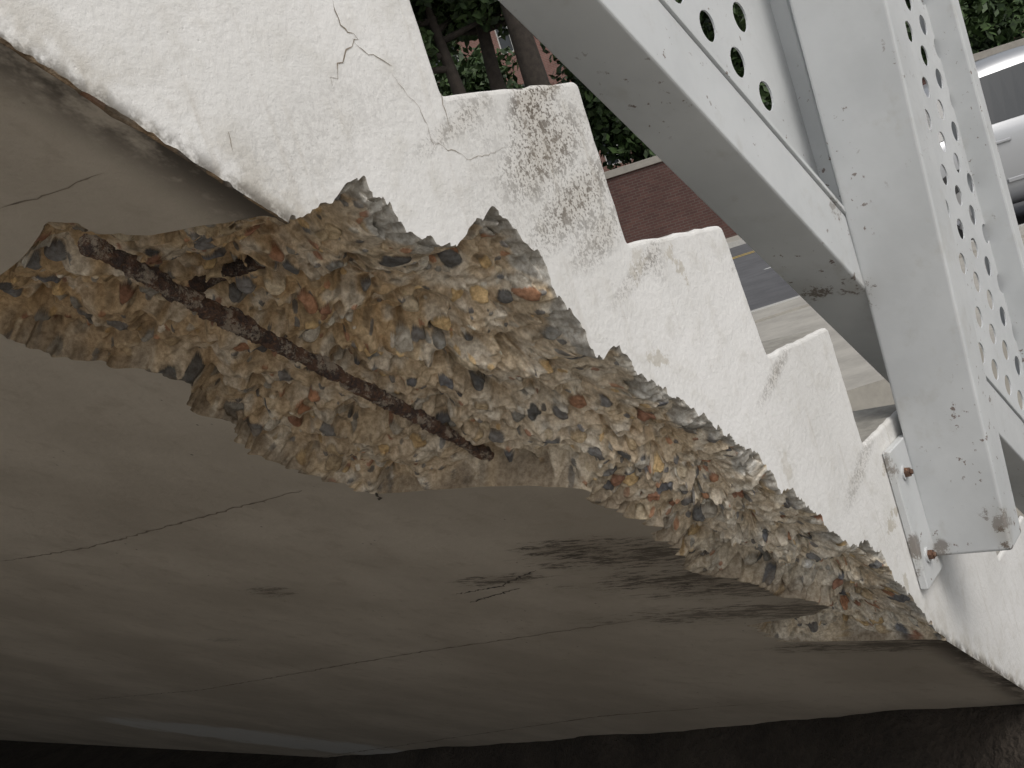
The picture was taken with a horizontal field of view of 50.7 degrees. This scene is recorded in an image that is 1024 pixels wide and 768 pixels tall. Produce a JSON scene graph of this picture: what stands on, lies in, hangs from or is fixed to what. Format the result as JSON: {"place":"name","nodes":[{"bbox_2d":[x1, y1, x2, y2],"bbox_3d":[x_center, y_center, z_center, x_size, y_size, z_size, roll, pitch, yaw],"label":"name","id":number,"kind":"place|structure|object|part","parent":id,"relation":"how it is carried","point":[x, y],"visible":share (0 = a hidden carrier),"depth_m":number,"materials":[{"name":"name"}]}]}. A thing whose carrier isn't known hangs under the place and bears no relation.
{"place":"outdoors","nodes":[
{"label":"outdoors","id":0,"kind":"place"},
{"bbox_2d":[700,6,741,55],"bbox_3d":[9.949,-11.625,37.585,8.290,10.468,8.921,-18,6,0],"label":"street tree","id":1,"kind":"object","parent":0,"point":[705,18],"visible":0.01,"depth_m":36.40,"materials":[{"name":"green plant"}]},
{"bbox_2d":[439,14,1023,171],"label":"walls","id":2,"kind":"structure","parent":0,"point":[551,68],"depth_m":48.89,"materials":[{"name":"red brick"}]},
{"bbox_2d":[457,26,630,164],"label":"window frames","id":3,"kind":"structure","parent":2,"relation":"attached to","point":[524,85],"depth_m":48.86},
{"bbox_2d":[436,15,1005,164],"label":"glazing","id":4,"kind":"structure","parent":2,"relation":"attached to","point":[504,43],"depth_m":48.91,"materials":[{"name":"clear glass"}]},
{"bbox_2d":[726,235,740,243],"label":"pavement","id":5,"kind":"structure","parent":0,"point":[733,239],"depth_m":27.84,"materials":[{"name":"grey concrete"}]},
{"bbox_2d":[409,0,502,94],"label":"street tree","id":6,"kind":"object","parent":5,"relation":"on","point":[424,15],"visible":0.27,"depth_m":27.62,"materials":[{"name":"green plant"}]},
{"bbox_2d":[413,0,508,90],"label":"street tree","id":7,"kind":"object","parent":5,"relation":"on","point":[494,75],"visible":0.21,"depth_m":28.45,"materials":[{"name":"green plant"}]},
{"bbox_2d":[500,3,549,86],"bbox_3d":[0.755,-8.537,27.290,6.210,12.303,5.162,-16,6,13],"label":"street tree","id":8,"kind":"object","parent":5,"relation":"on","point":[530,63],"visible":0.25,"depth_m":26.83,"materials":[{"name":"brown plant"}]},
{"bbox_2d":[606,78,926,243],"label":"brick wall","id":9,"kind":"structure","parent":5,"relation":"on","point":[659,199],"depth_m":29.80,"materials":[{"name":"red brick"}]},
{"bbox_2d":[604,38,1023,178],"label":"coping","id":10,"kind":"object","parent":9,"relation":"on","point":[657,159],"depth_m":29.61,"materials":[{"name":"concrete"}]},
{"bbox_2d":[730,201,1023,310],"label":"road","id":11,"kind":"structure","parent":0,"point":[762,285],"depth_m":13.52,"materials":[{"name":"grey asphalt"}]},
{"bbox_2d":[923,45,1023,239],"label":"parked car","id":12,"kind":"object","parent":11,"relation":"on","point":[1001,76],"visible":0.09,"depth_m":10.33,"materials":[{"name":"silver metal"}]},
{"bbox_3d":[4.053,-2.510,10.363,0.450,0.434,0.165,-18,6,0],"label":"side window","id":13,"kind":"part","parent":12,"relation":"part of","materials":[{"name":"white glass"}]},
{"bbox_3d":[4.756,-2.792,10.350,0.940,0.492,0.162,-18,6,0],"label":"side window","id":14,"kind":"part","parent":12,"relation":"part of","materials":[{"name":"grey glass"}]},
{"bbox_2d":[751,226,1023,322],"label":"pavement","id":15,"kind":"structure","parent":0,"point":[779,309],"depth_m":9.01,"materials":[{"name":"grey concrete"}]},
{"bbox_2d":[755,237,1023,516],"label":"paved terrace","id":16,"kind":"structure","parent":0,"point":[867,384],"depth_m":5.77,"materials":[{"name":"grey concrete"}]},
{"label":"lawn","id":17,"kind":"structure","parent":0,"visible":0},
{"bbox_2d":[431,62,470,95],"bbox_3d":[-4.073,-6.886,35.757,5.992,10.355,8.861,-16,6,17],"label":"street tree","id":18,"kind":"object","parent":17,"relation":"on","point":[443,86],"visible":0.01,"depth_m":37.43,"materials":[{"name":"green plant"}]},
{"bbox_2d":[444,44,524,95],"bbox_3d":[-0.557,-7.928,40.452,4.650,9.294,6.498,-16,6,16],"label":"street tree","id":19,"kind":"object","parent":17,"relation":"on","point":[477,78],"visible":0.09,"depth_m":38.78,"materials":[{"name":"green plant"}]},
{"bbox_2d":[533,0,771,169],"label":"street tree","id":20,"kind":"object","parent":17,"relation":"on","point":[630,137],"visible":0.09,"depth_m":31.16,"materials":[{"name":"green plant"}]},
{"bbox_2d":[435,0,1023,169],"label":"shrubbery","id":21,"kind":"object","parent":17,"relation":"on","point":[600,111],"visible":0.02,"depth_m":31.41,"materials":[{"name":"green plant"}]},
{"bbox_2d":[905,0,1023,65],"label":"street tree","id":22,"kind":"object","parent":17,"relation":"on","point":[987,21],"visible":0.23,"depth_m":31.11,"materials":[{"name":"green plant"}]},
{"label":"ground","id":23,"kind":"structure","parent":0,"visible":0},
{"bbox_2d":[0,0,1023,756],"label":"concrete staircase","id":24,"kind":"structure","parent":23,"relation":"on","point":[672,506],"depth_m":1.35,"materials":[{"name":"white paint"}]},
{"bbox_2d":[188,255,264,292],"bbox_3d":[-0.236,-0.116,1.016,0.146,0.023,0.020,-17,6,9],"label":"rusty rebar","id":25,"kind":"object","parent":24,"relation":"on","point":[237,267],"visible":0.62,"depth_m":1.01,"materials":[{"name":"brown metal"}]},
{"bbox_2d":[78,234,494,460],"bbox_3d":[-0.152,0.012,1.167,0.026,0.430,0.629,-15,7,28],"label":"rusty rebar","id":26,"kind":"object","parent":24,"relation":"attached to","point":[236,321],"visible":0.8,"depth_m":1.02,"materials":[{"name":"brown metal"}]},
{"bbox_2d":[498,0,1023,589],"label":"perforated metal railing","id":27,"kind":"object","parent":24,"relation":"on","point":[824,192],"visible":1,"depth_m":1.66,"materials":[{"name":"white metal"}]},
{"bbox_2d":[728,239,745,248],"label":"kerb","id":28,"kind":"structure","parent":23,"relation":"on","point":[736,243],"depth_m":25.98,"materials":[{"name":"grey concrete"}]},
{"bbox_2d":[751,224,1023,312],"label":"kerb","id":29,"kind":"structure","parent":23,"relation":"on","point":[786,300],"depth_m":9.50,"materials":[{"name":"grey concrete"}]},
{"label":"soil","id":30,"kind":"structure","parent":0,"visible":0},
{"bbox_2d":[0,704,1023,767],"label":"soil bank","id":31,"kind":"structure","parent":30,"relation":"on","point":[980,737],"depth_m":2.89,"materials":[{"name":"brown soil"}]}
]}

